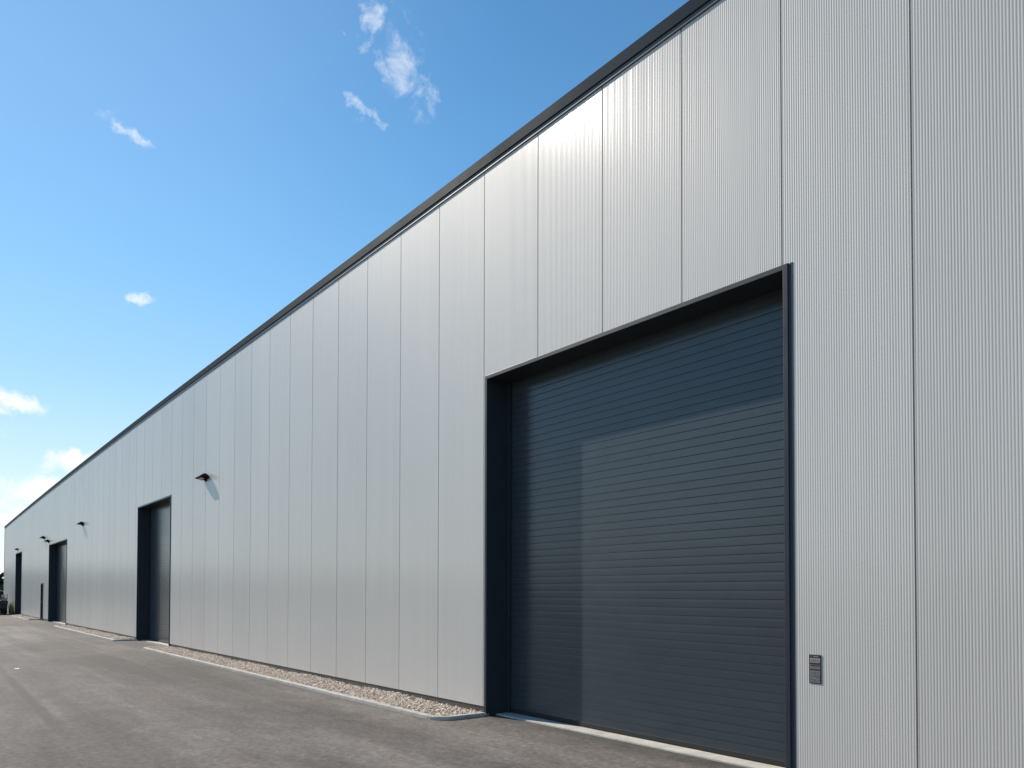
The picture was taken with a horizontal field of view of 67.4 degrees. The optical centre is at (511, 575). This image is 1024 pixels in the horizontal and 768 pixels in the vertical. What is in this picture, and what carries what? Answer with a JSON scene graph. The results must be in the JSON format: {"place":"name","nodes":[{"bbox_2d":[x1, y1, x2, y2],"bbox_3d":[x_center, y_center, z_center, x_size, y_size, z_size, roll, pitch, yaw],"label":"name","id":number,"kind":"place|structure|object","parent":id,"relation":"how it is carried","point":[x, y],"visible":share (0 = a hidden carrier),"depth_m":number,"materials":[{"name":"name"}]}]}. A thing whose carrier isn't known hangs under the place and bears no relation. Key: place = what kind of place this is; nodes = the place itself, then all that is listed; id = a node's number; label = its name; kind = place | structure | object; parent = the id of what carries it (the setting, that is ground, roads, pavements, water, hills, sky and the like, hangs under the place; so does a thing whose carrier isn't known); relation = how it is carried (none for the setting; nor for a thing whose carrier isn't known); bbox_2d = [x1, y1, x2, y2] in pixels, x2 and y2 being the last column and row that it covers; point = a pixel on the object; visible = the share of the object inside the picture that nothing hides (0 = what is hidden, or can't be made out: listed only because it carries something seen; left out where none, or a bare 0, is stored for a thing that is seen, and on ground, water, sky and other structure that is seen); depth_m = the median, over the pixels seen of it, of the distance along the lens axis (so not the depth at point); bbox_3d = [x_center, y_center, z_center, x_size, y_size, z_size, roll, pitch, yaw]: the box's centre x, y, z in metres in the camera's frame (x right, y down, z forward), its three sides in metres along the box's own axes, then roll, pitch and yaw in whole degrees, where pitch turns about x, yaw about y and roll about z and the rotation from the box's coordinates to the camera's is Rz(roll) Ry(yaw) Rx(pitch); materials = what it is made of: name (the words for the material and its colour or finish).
{"place":"outdoors","nodes":[
{"label":"outdoors","id":0,"kind":"place"},
{"bbox_2d":[0,587,7,613],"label":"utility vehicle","id":1,"kind":"object","parent":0,"point":[3,604],"visible":1,"depth_m":54.75,"materials":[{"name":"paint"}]},
{"bbox_2d":[0,0,688,577],"label":"sky","id":2,"kind":"structure","parent":0,"point":[175,174],"materials":[{"name":"blue"}]},
{"bbox_2d":[0,613,745,767],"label":"road","id":3,"kind":"structure","parent":0,"point":[70,699],"depth_m":9.16,"materials":[{"name":"grey asphalt"}]},
{"bbox_2d":[8,603,13,613],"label":"weed clump","id":4,"kind":"object","parent":3,"relation":"on","point":[11,608],"visible":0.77,"depth_m":54.91,"materials":[{"name":"green plant"}]},
{"bbox_2d":[11,615,39,619],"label":"kerb","id":5,"kind":"structure","parent":3,"relation":"on","point":[25,618],"depth_m":44.98,"materials":[{"name":"concrete"}]},
{"bbox_2d":[13,615,39,618],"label":"gravel","id":6,"kind":"structure","parent":3,"relation":"on","point":[26,617],"depth_m":46.36,"materials":[{"name":"beige gravel"}]},
{"bbox_2d":[55,625,134,639],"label":"gravel","id":7,"kind":"structure","parent":3,"relation":"on","point":[103,634],"depth_m":29.20,"materials":[{"name":"beige gravel"}]},
{"bbox_2d":[54,625,135,640],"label":"kerb","id":8,"kind":"structure","parent":3,"relation":"on","point":[106,638],"depth_m":27.43,"materials":[{"name":"concrete"}]},
{"bbox_2d":[143,646,485,720],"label":"kerb","id":9,"kind":"structure","parent":3,"relation":"on","point":[393,707],"depth_m":11.69,"materials":[{"name":"concrete"}]},
{"bbox_2d":[147,646,482,715],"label":"gravel","id":10,"kind":"structure","parent":3,"relation":"on","point":[399,699],"depth_m":12.68,"materials":[{"name":"beige gravel"}]},
{"bbox_2d":[3,0,1023,767],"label":"warehouse","id":11,"kind":"structure","parent":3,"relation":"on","point":[659,386],"depth_m":7.94,"materials":[{"name":"silver metal"}]},
{"bbox_2d":[15,552,21,614],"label":"roller door","id":12,"kind":"structure","parent":11,"relation":"in","point":[18,570],"depth_m":54.61,"materials":[{"name":"paint"}]},
{"bbox_2d":[40,583,42,620],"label":"side door","id":13,"kind":"structure","parent":11,"relation":"in","point":[41,598],"depth_m":43.76,"materials":[{"name":"paint"}]},
{"bbox_2d":[48,539,66,624],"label":"roller door","id":14,"kind":"structure","parent":11,"relation":"in","point":[57,580],"depth_m":41.29,"materials":[{"name":"paint"}]},
{"bbox_2d":[136,495,171,645],"bbox_3d":[-10.881,-0.104,23.988,0.677,4.506,4.136,1,-2,-38],"label":"roller door","id":15,"kind":"structure","parent":11,"relation":"in","point":[154,518],"depth_m":25.03,"materials":[{"name":"paint"}]},
{"bbox_2d":[194,473,208,481],"bbox_3d":[-7.902,-2.491,19.541,0.233,0.195,0.560,1,-2,-38],"label":"wall lamp","id":16,"kind":"object","parent":11,"relation":"attached to","point":[204,476],"visible":1,"depth_m":19.43,"materials":[{"name":"black metal"}]},
{"bbox_2d":[484,262,795,767],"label":"roller door","id":17,"kind":"structure","parent":11,"relation":"in","point":[639,531],"depth_m":8.22,"materials":[{"name":"paint"}]},
{"bbox_2d":[809,654,821,683],"bbox_3d":[2.515,0.779,6.368,0.006,0.240,0.110,1,-2,-38],"label":"intercom keypad panel","id":18,"kind":"object","parent":11,"relation":"attached to","point":[815,673],"visible":1,"depth_m":6.37,"materials":[{"name":"grey metal"}]},
{"label":"ground","id":19,"kind":"structure","parent":0,"visible":0},
{"bbox_2d":[0,572,3,599],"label":"wood","id":20,"kind":"object","parent":19,"relation":"on","point":[2,581],"visible":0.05,"depth_m":148.60,"materials":[{"name":"green plant"}]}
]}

